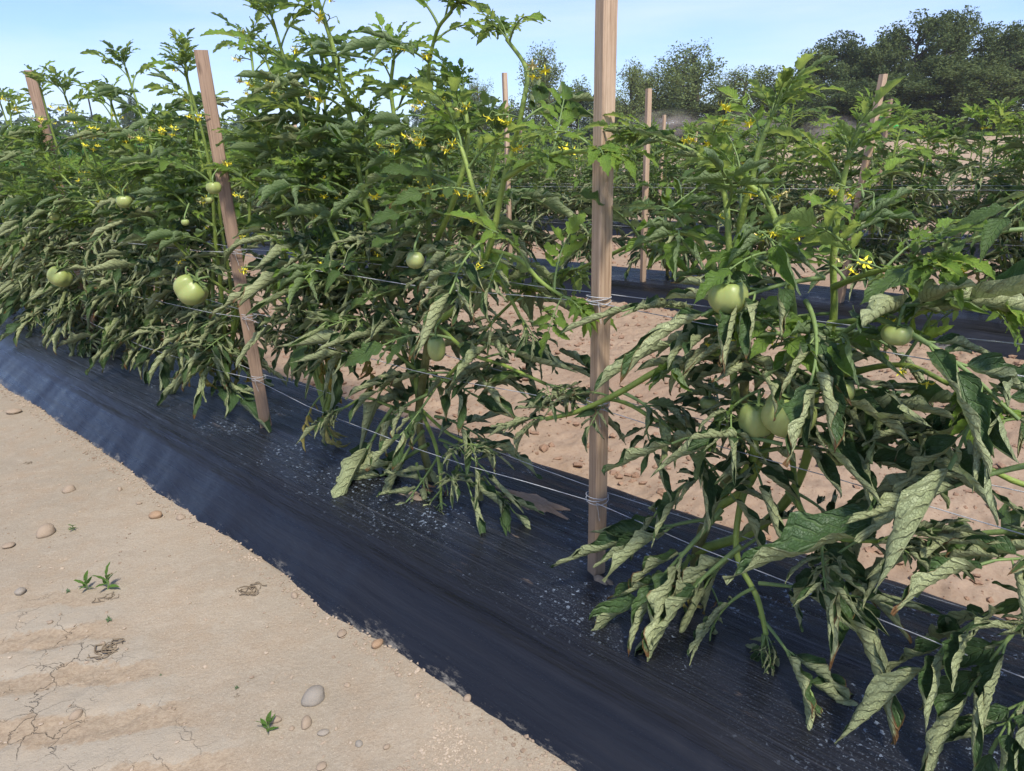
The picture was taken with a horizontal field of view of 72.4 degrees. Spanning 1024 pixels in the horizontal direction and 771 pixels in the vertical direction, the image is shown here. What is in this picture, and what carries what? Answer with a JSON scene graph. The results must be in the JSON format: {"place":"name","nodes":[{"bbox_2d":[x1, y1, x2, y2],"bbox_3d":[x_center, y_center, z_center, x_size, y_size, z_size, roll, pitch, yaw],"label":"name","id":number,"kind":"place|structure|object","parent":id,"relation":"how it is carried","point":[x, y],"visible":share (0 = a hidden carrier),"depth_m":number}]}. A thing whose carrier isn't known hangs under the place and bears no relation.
{"place":"outdoors","nodes":[
{"label":"outdoors","id":0,"kind":"place"},
{"bbox_2d":[16,130,680,164],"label":"hill","id":1,"kind":"structure","parent":0,"point":[369,149],"depth_m":218.57},
{"bbox_2d":[0,106,439,163],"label":"distant woodland","id":2,"kind":"object","parent":1,"relation":"on","point":[21,119],"visible":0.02,"depth_m":216.25},
{"bbox_2d":[0,135,1023,770],"bbox_3d":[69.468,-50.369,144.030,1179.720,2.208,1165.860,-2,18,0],"label":"ground","id":3,"kind":"structure","parent":0,"point":[94,737],"depth_m":1.89},
{"bbox_2d":[2,542,14,548],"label":"stone","id":4,"kind":"object","parent":3,"relation":"on","point":[8,545],"visible":1,"depth_m":2.24},
{"bbox_2d":[5,408,21,414],"bbox_3d":[-2.450,0.130,3.443,0.070,0.033,0.057,-13,22,-31],"label":"stone","id":5,"kind":"object","parent":3,"relation":"on","point":[13,411],"visible":1,"depth_m":3.43},
{"bbox_2d":[14,587,25,595],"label":"stone","id":6,"kind":"object","parent":3,"relation":"on","point":[19,591],"visible":1,"depth_m":1.99},
{"bbox_2d":[0,147,52,308],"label":"tomato plant","id":7,"kind":"object","parent":3,"relation":"on","point":[4,274],"visible":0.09,"depth_m":4.73},
{"bbox_2d":[36,523,55,538],"bbox_3d":[-1.546,0.483,2.320,0.052,0.042,0.067,0,19,5],"label":"stone","id":8,"kind":"object","parent":3,"relation":"on","point":[46,530],"visible":1,"depth_m":2.31},
{"bbox_2d":[0,87,104,346],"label":"tomato plant","id":9,"kind":"object","parent":3,"relation":"on","point":[22,292],"visible":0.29,"depth_m":4.20},
{"bbox_2d":[24,70,100,349],"bbox_3d":[-2.379,-0.795,3.778,0.084,1.660,0.035,-2,18,0],"label":"wooden stake","id":10,"kind":"object","parent":3,"relation":"on","point":[36,99],"visible":0.24,"depth_m":3.57},
{"bbox_2d":[7,292,1023,677],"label":"twine","id":11,"kind":"object","parent":10,"relation":"attached to","point":[613,510],"visible":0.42,"depth_m":1.66},
{"bbox_2d":[62,485,75,492],"bbox_3d":[-1.659,0.387,2.619,0.046,0.027,0.041,-18,25,-40],"label":"stone","id":12,"kind":"object","parent":3,"relation":"on","point":[68,488],"visible":1,"depth_m":2.61},
{"bbox_2d":[68,709,82,719],"bbox_3d":[-0.963,0.727,1.545,0.021,0.019,0.030,13,23,37],"label":"stone","id":13,"kind":"object","parent":3,"relation":"on","point":[76,714],"visible":1,"depth_m":1.54},
{"bbox_2d":[68,153,95,208],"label":"tomato plant","id":14,"kind":"object","parent":3,"relation":"on","point":[78,184],"visible":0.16,"depth_m":13.55},
{"bbox_2d":[74,570,93,589],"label":"seedling weed","id":15,"kind":"object","parent":3,"relation":"on","point":[86,581],"visible":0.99,"depth_m":2.00},
{"bbox_2d":[73,156,104,194],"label":"tomato plant","id":16,"kind":"object","parent":3,"relation":"on","point":[82,170],"visible":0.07,"depth_m":13.14},
{"bbox_2d":[0,60,179,357],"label":"tomato plant","id":17,"kind":"object","parent":3,"relation":"on","point":[45,258],"visible":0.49,"depth_m":3.64},
{"bbox_2d":[86,144,114,203],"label":"tomato plant","id":18,"kind":"object","parent":3,"relation":"on","point":[91,158],"visible":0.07,"depth_m":12.61},
{"bbox_2d":[91,562,118,589],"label":"seedling weed","id":19,"kind":"object","parent":3,"relation":"on","point":[105,581],"visible":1,"depth_m":1.99},
{"bbox_2d":[87,638,124,658],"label":"dry roots","id":20,"kind":"object","parent":3,"relation":"on","point":[106,648],"visible":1,"depth_m":1.75},
{"bbox_2d":[17,65,216,390],"bbox_3d":[-1.977,-0.655,3.452,1.260,1.665,1.058,-2,18,0],"label":"tomato plant","id":21,"kind":"object","parent":3,"relation":"on","point":[118,327],"visible":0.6,"depth_m":3.27},
{"bbox_2d":[119,96,144,149],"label":"tree","id":22,"kind":"object","parent":3,"relation":"on","point":[125,121],"visible":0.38,"depth_m":193.61},
{"bbox_2d":[148,510,161,518],"bbox_3d":[-1.226,0.447,2.405,0.052,0.033,0.040,4,20,18],"label":"stone","id":23,"kind":"object","parent":3,"relation":"on","point":[156,514],"visible":0.98,"depth_m":2.39},
{"bbox_2d":[54,27,302,432],"bbox_3d":[-1.291,-0.500,2.905,1.034,1.808,1.208,-2,18,0],"label":"tomato plant","id":24,"kind":"object","parent":3,"relation":"on","point":[213,344],"visible":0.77,"depth_m":2.80},
{"bbox_2d":[170,149,206,217],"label":"tomato plant","id":25,"kind":"object","parent":3,"relation":"on","point":[182,154],"visible":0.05,"depth_m":10.64},
{"bbox_2d":[189,151,238,226],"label":"tomato plant","id":26,"kind":"object","parent":3,"relation":"on","point":[204,205],"visible":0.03,"depth_m":10.24},
{"bbox_2d":[194,50,271,427],"bbox_3d":[-0.994,-0.379,2.571,0.078,1.550,0.034,-2,18,0],"label":"wooden stake","id":27,"kind":"object","parent":3,"relation":"on","point":[206,84],"visible":0.72,"depth_m":2.49},
{"bbox_2d":[204,129,268,217],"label":"tomato plant","id":28,"kind":"object","parent":3,"relation":"on","point":[241,200],"visible":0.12,"depth_m":9.76},
{"bbox_2d":[235,581,266,595],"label":"dry roots","id":29,"kind":"object","parent":3,"relation":"on","point":[251,591],"visible":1,"depth_m":1.98},
{"bbox_2d":[229,150,286,237],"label":"tomato plant","id":30,"kind":"object","parent":3,"relation":"on","point":[255,201],"visible":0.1,"depth_m":9.30},
{"bbox_2d":[256,710,277,731],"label":"seedling weed","id":31,"kind":"object","parent":3,"relation":"on","point":[266,723],"visible":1,"depth_m":1.48},
{"bbox_2d":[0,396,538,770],"bbox_3d":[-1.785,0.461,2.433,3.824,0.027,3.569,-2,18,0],"label":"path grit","id":32,"kind":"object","parent":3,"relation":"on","point":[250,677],"visible":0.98,"depth_m":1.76},
{"bbox_2d":[270,715,281,723],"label":"stone","id":33,"kind":"object","parent":3,"relation":"on","point":[276,719],"visible":0.84,"depth_m":1.51},
{"bbox_2d":[0,384,573,770],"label":"edge crumbs","id":34,"kind":"object","parent":3,"relation":"on","point":[526,736],"visible":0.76,"depth_m":1.96},
{"bbox_2d":[267,130,309,231],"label":"tomato plant","id":35,"kind":"object","parent":3,"relation":"on","point":[297,225],"visible":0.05,"depth_m":8.80},
{"bbox_2d":[301,715,311,729],"bbox_3d":[-0.442,0.725,1.505,0.022,0.021,0.034,-2,19,0],"label":"stone","id":36,"kind":"object","parent":3,"relation":"on","point":[306,722],"visible":1,"depth_m":1.50},
{"bbox_2d":[301,685,324,706],"bbox_3d":[-0.447,0.698,1.572,0.046,0.037,0.058,12,23,36],"label":"stone","id":37,"kind":"object","parent":3,"relation":"on","point":[314,695],"visible":1,"depth_m":1.56},
{"bbox_2d":[199,0,432,451],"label":"tomato plant","id":38,"kind":"object","parent":3,"relation":"on","point":[317,369],"visible":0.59,"depth_m":2.25},
{"bbox_2d":[316,761,326,770],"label":"stone","id":39,"kind":"object","parent":3,"relation":"on","point":[322,765],"visible":1,"depth_m":1.40},
{"bbox_2d":[317,729,328,735],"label":"stone","id":40,"kind":"object","parent":3,"relation":"on","point":[322,732],"visible":1,"depth_m":1.48},
{"bbox_2d":[294,139,364,230],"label":"tomato plant","id":41,"kind":"object","parent":3,"relation":"on","point":[343,219],"depth_m":8.33},
{"bbox_2d":[337,629,346,637],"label":"stone","id":42,"kind":"object","parent":3,"relation":"on","point":[341,633],"visible":1,"depth_m":1.78},
{"bbox_2d":[340,119,400,230],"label":"tomato plant","id":43,"kind":"object","parent":3,"relation":"on","point":[373,145],"visible":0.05,"depth_m":7.73},
{"bbox_2d":[371,639,382,648],"bbox_3d":[-0.335,0.643,1.741,0.025,0.024,0.038,9,21,29],"label":"stone","id":44,"kind":"object","parent":3,"relation":"on","point":[376,643],"visible":1,"depth_m":1.73},
{"bbox_2d":[363,133,452,246],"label":"tomato plant","id":45,"kind":"object","parent":3,"relation":"on","point":[409,216],"visible":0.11,"depth_m":7.36},
{"bbox_2d":[401,106,441,143],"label":"tree","id":46,"kind":"object","parent":3,"relation":"on","point":[421,120],"visible":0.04,"depth_m":165.41},
{"bbox_2d":[213,0,658,535],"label":"tomato plant","id":47,"kind":"object","parent":3,"relation":"on","point":[443,301],"visible":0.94,"depth_m":1.93},
{"bbox_2d":[0,216,1023,376],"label":"twine","id":48,"kind":"object","parent":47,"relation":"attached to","point":[588,299],"visible":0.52,"depth_m":1.51},
{"bbox_2d":[20,264,1023,534],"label":"twine","id":49,"kind":"object","parent":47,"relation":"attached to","point":[612,412],"visible":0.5,"depth_m":1.54},
{"bbox_2d":[416,96,489,134],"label":"tree","id":50,"kind":"object","parent":3,"relation":"on","point":[445,108],"visible":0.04,"depth_m":160.43},
{"bbox_2d":[387,690,521,770],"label":"fine gravel","id":51,"kind":"structure","parent":3,"relation":"on","point":[422,752],"depth_m":1.42},
{"bbox_2d":[431,130,505,256],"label":"tomato plant","id":52,"kind":"object","parent":3,"relation":"on","point":[456,165],"visible":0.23,"depth_m":6.82},
{"bbox_2d":[467,73,493,133],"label":"tree","id":53,"kind":"object","parent":3,"relation":"on","point":[476,88],"visible":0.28,"depth_m":157.22},
{"bbox_2d":[465,132,503,203],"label":"tomato plant","id":54,"kind":"object","parent":3,"relation":"on","point":[497,159],"visible":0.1,"depth_m":11.36},
{"bbox_2d":[502,73,512,264],"bbox_3d":[-0.035,-1.778,6.214,0.050,1.830,0.046,-2,18,0],"label":"wooden stake","id":55,"kind":"object","parent":3,"relation":"on","point":[506,143],"visible":0.39,"depth_m":6.10},
{"bbox_2d":[0,296,1023,770],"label":"plastic mulch","id":56,"kind":"object","parent":3,"relation":"on","point":[492,620],"visible":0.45,"depth_m":1.74},
{"bbox_2d":[398,486,421,500],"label":"spilled soil","id":57,"kind":"structure","parent":56,"relation":"on","point":[416,495],"depth_m":2.14},
{"bbox_2d":[495,486,570,519],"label":"spilled soil","id":58,"kind":"structure","parent":56,"relation":"on","point":[544,505],"depth_m":2.06},
{"bbox_2d":[4,210,1023,359],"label":"plastic mulch","id":59,"kind":"object","parent":3,"relation":"on","point":[971,324],"visible":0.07,"depth_m":4.80},
{"bbox_2d":[489,104,540,134],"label":"tree","id":60,"kind":"object","parent":3,"relation":"on","point":[513,111],"visible":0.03,"depth_m":156.92},
{"bbox_2d":[496,136,546,215],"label":"tomato plant","id":61,"kind":"object","parent":3,"relation":"on","point":[520,157],"visible":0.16,"depth_m":11.04},
{"bbox_2d":[472,119,589,269],"bbox_3d":[0.162,-1.740,6.407,1.059,1.320,0.871,-2,19,-1],"label":"tomato plant","id":62,"kind":"object","parent":3,"relation":"on","point":[530,206],"visible":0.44,"depth_m":6.34},
{"bbox_2d":[499,41,589,145],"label":"tree","id":63,"kind":"object","parent":3,"relation":"on","point":[545,79],"visible":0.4,"depth_m":135.47},
{"bbox_2d":[526,133,579,217],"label":"tomato plant","id":64,"kind":"object","parent":3,"relation":"on","point":[543,170],"visible":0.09,"depth_m":10.67},
{"bbox_2d":[545,85,593,139],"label":"tree","id":65,"kind":"object","parent":3,"relation":"on","point":[586,104],"visible":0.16,"depth_m":138.02},
{"bbox_2d":[117,261,1023,619],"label":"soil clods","id":66,"kind":"object","parent":3,"relation":"on","point":[661,491],"visible":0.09,"depth_m":3.19},
{"bbox_2d":[532,109,641,273],"bbox_3d":[0.631,-1.642,5.903,0.932,1.426,0.863,-3,19,-3],"label":"tomato plant","id":67,"kind":"object","parent":3,"relation":"on","point":[580,205],"visible":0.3,"depth_m":5.92},
{"bbox_2d":[560,133,617,221],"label":"tomato plant","id":68,"kind":"object","parent":3,"relation":"on","point":[585,157],"visible":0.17,"depth_m":10.27},
{"bbox_2d":[587,0,617,575],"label":"wooden stake","id":69,"kind":"object","parent":3,"relation":"on","point":[606,14],"visible":0.63,"depth_m":1.48},
{"bbox_2d":[447,123,759,152],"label":"hedgerow","id":70,"kind":"object","parent":3,"relation":"on","point":[568,139],"visible":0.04,"depth_m":135.94},
{"bbox_2d":[593,575,613,584],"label":"spilled soil","id":71,"kind":"structure","parent":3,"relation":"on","point":[598,578],"depth_m":1.69},
{"bbox_2d":[196,203,1022,245],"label":"twine","id":72,"kind":"object","parent":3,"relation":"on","point":[766,233],"visible":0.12,"depth_m":4.43},
{"bbox_2d":[581,98,640,134],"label":"tree","id":73,"kind":"object","parent":3,"relation":"on","point":[617,106],"visible":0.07,"depth_m":137.68},
{"bbox_2d":[284,218,972,293],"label":"soil crumbs","id":74,"kind":"object","parent":3,"relation":"on","point":[625,256],"visible":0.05,"depth_m":7.36},
{"bbox_2d":[587,56,674,147],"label":"tree","id":75,"kind":"object","parent":3,"relation":"on","point":[633,79],"visible":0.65,"depth_m":127.17},
{"bbox_2d":[252,206,1023,259],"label":"plastic mulch","id":76,"kind":"object","parent":3,"relation":"on","point":[625,228],"visible":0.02,"depth_m":8.80},
{"bbox_2d":[613,136,664,221],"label":"tomato plant","id":77,"kind":"object","parent":3,"relation":"on","point":[630,200],"visible":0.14,"depth_m":9.80},
{"bbox_2d":[264,182,1023,190],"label":"twine","id":78,"kind":"object","parent":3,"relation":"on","point":[776,188],"visible":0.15,"depth_m":4.32},
{"bbox_2d":[640,88,651,281],"bbox_3d":[1.018,-1.402,5.348,0.050,1.600,0.046,-2,18,0],"label":"wooden stake","id":79,"kind":"object","parent":3,"relation":"on","point":[646,160],"visible":0.6,"depth_m":5.27},
{"bbox_2d":[616,65,688,140],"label":"willow tree","id":80,"kind":"object","parent":3,"relation":"on","point":[655,77],"visible":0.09,"depth_m":130.52},
{"bbox_2d":[633,142,676,193],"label":"tomato plant","id":81,"kind":"object","parent":3,"relation":"on","point":[653,164],"visible":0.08,"depth_m":13.46},
{"bbox_2d":[658,115,665,199],"bbox_3d":[1.955,-2.723,9.232,0.094,1.580,0.046,-2,18,0],"label":"wooden stake","id":82,"kind":"object","parent":3,"relation":"on","point":[663,127],"visible":0.23,"depth_m":9.02},
{"bbox_2d":[640,124,702,221],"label":"tomato plant","id":83,"kind":"object","parent":3,"relation":"on","point":[678,168],"visible":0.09,"depth_m":9.29},
{"bbox_2d":[630,99,723,141],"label":"tree","id":84,"kind":"object","parent":3,"relation":"on","point":[673,114],"visible":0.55,"depth_m":123.20},
{"bbox_2d":[613,116,746,278],"bbox_3d":[1.230,-1.408,5.442,1.008,1.301,0.930,-1,19,4],"label":"tomato plant","id":85,"kind":"object","parent":3,"relation":"on","point":[668,149],"visible":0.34,"depth_m":5.40},
{"bbox_2d":[667,129,713,194],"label":"tomato plant","id":86,"kind":"object","parent":3,"relation":"on","point":[691,173],"visible":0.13,"depth_m":13.03},
{"bbox_2d":[621,37,764,140],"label":"tree","id":87,"kind":"object","parent":3,"relation":"on","point":[681,75],"visible":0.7,"depth_m":122.25},
{"bbox_2d":[690,125,751,224],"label":"tomato plant","id":88,"kind":"object","parent":3,"relation":"on","point":[715,201],"visible":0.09,"depth_m":8.92},
{"bbox_2d":[681,94,765,138],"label":"tree","id":89,"kind":"object","parent":3,"relation":"on","point":[713,107],"visible":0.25,"depth_m":122.20},
{"bbox_2d":[682,64,778,139],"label":"willow tree","id":90,"kind":"object","parent":3,"relation":"on","point":[737,78],"visible":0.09,"depth_m":125.42},
{"bbox_2d":[465,198,1017,221],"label":"plastic mulch","id":91,"kind":"object","parent":3,"relation":"on","point":[850,204],"depth_m":10.59},
{"bbox_2d":[488,52,1023,744],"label":"tomato plant","id":92,"kind":"object","parent":3,"relation":"on","point":[790,408],"visible":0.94,"depth_m":1.23},
{"bbox_2d":[679,77,843,284],"bbox_3d":[1.752,-1.376,4.956,1.075,1.443,0.924,-2,18,0],"label":"tomato plant","id":93,"kind":"object","parent":3,"relation":"on","point":[750,217],"visible":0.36,"depth_m":4.82},
{"bbox_2d":[731,115,820,215],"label":"tomato plant","id":94,"kind":"object","parent":3,"relation":"on","point":[787,180],"visible":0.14,"depth_m":8.41},
{"bbox_2d":[747,46,851,122],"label":"tree","id":95,"kind":"object","parent":3,"relation":"on","point":[818,79],"visible":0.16,"depth_m":115.05},
{"bbox_2d":[778,109,881,225],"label":"tomato plant","id":96,"kind":"object","parent":3,"relation":"on","point":[813,186],"visible":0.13,"depth_m":8.04},
{"bbox_2d":[767,79,911,123],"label":"tree","id":97,"kind":"object","parent":3,"relation":"on","point":[835,96],"visible":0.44,"depth_m":102.09},
{"bbox_2d":[773,30,906,122],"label":"tree","id":98,"kind":"object","parent":3,"relation":"on","point":[861,70],"visible":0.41,"depth_m":112.18},
{"bbox_2d":[838,74,887,302],"bbox_3d":[2.169,-1.099,4.393,0.122,1.560,0.116,-2,18,0],"label":"wooden stake","id":99,"kind":"object","parent":3,"relation":"on","point":[882,80],"visible":0.4,"depth_m":4.31},
{"bbox_2d":[722,191,1023,770],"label":"tomato plant","id":100,"kind":"object","parent":3,"relation":"on","point":[906,499],"visible":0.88,"depth_m":1.11},
{"bbox_2d":[768,86,979,301],"bbox_3d":[2.299,-1.180,4.470,1.087,1.355,0.894,-2,18,0],"label":"tomato plant","id":101,"kind":"object","parent":3,"relation":"on","point":[879,251],"visible":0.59,"depth_m":4.36},
{"bbox_2d":[831,38,925,110],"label":"tree","id":102,"kind":"object","parent":3,"relation":"on","point":[871,51],"visible":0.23,"depth_m":109.94},
{"bbox_2d":[868,99,892,234],"bbox_3d":[3.941,-2.221,7.521,0.078,1.590,0.046,-2,18,0],"label":"wooden stake","id":103,"kind":"object","parent":3,"relation":"on","point":[885,134],"visible":0.19,"depth_m":7.37},
{"bbox_2d":[815,72,966,122],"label":"tree","id":104,"kind":"object","parent":3,"relation":"on","point":[919,87],"visible":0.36,"depth_m":101.92},
{"bbox_2d":[765,108,1023,142],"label":"undergrowth","id":105,"kind":"object","parent":3,"relation":"on","point":[806,125],"visible":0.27,"depth_m":102.25},
{"bbox_2d":[848,112,948,234],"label":"tomato plant","id":106,"kind":"object","parent":3,"relation":"on","point":[900,151],"visible":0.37,"depth_m":7.43},
{"bbox_2d":[860,8,990,111],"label":"tree","id":107,"kind":"object","parent":3,"relation":"on","point":[929,28],"visible":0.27,"depth_m":110.75},
{"bbox_2d":[910,121,954,182],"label":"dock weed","id":108,"kind":"object","parent":3,"relation":"on","point":[932,160],"visible":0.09,"depth_m":12.01},
{"bbox_2d":[915,148,961,206],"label":"tomato plant","id":109,"kind":"object","parent":3,"relation":"on","point":[944,181],"visible":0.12,"depth_m":10.52},
{"bbox_2d":[894,52,1006,127],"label":"tree","id":110,"kind":"object","parent":3,"relation":"on","point":[945,71],"visible":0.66,"depth_m":101.69},
{"bbox_2d":[887,130,1023,139],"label":"grass verge","id":111,"kind":"object","parent":3,"relation":"on","point":[969,133],"depth_m":94.24},
{"bbox_2d":[899,115,1020,237],"bbox_3d":[4.633,-2.087,7.226,1.031,1.350,1.102,-1,19,3],"label":"tomato plant","id":112,"kind":"object","parent":3,"relation":"on","point":[952,207],"visible":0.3,"depth_m":7.19},
{"bbox_2d":[910,5,1022,101],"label":"tree","id":113,"kind":"object","parent":3,"relation":"on","point":[973,23],"visible":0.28,"depth_m":112.36},
{"bbox_2d":[911,64,1023,124],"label":"tree","id":114,"kind":"object","parent":3,"relation":"on","point":[1004,77],"visible":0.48,"depth_m":102.36},
{"bbox_2d":[921,95,1023,314],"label":"tomato plant","id":115,"kind":"object","parent":3,"relation":"on","point":[1015,180],"visible":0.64,"depth_m":4.02},
{"bbox_2d":[930,20,1023,119],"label":"tree","id":116,"kind":"object","parent":3,"relation":"on","point":[1015,44],"visible":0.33,"depth_m":110.40},
{"bbox_2d":[961,145,1012,206],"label":"tomato plant","id":117,"kind":"object","parent":3,"relation":"on","point":[984,193],"visible":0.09,"depth_m":10.07},
{"bbox_2d":[973,24,1023,108],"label":"tree","id":118,"kind":"object","parent":3,"relation":"on","point":[1015,68],"visible":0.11,"depth_m":111.14},
{"bbox_2d":[984,111,1023,246],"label":"tomato plant","id":119,"kind":"object","parent":3,"relation":"on","point":[1014,151],"visible":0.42,"depth_m":6.93},
{"bbox_2d":[0,0,1023,139],"label":"sky","id":120,"kind":"structure","parent":0,"point":[757,33]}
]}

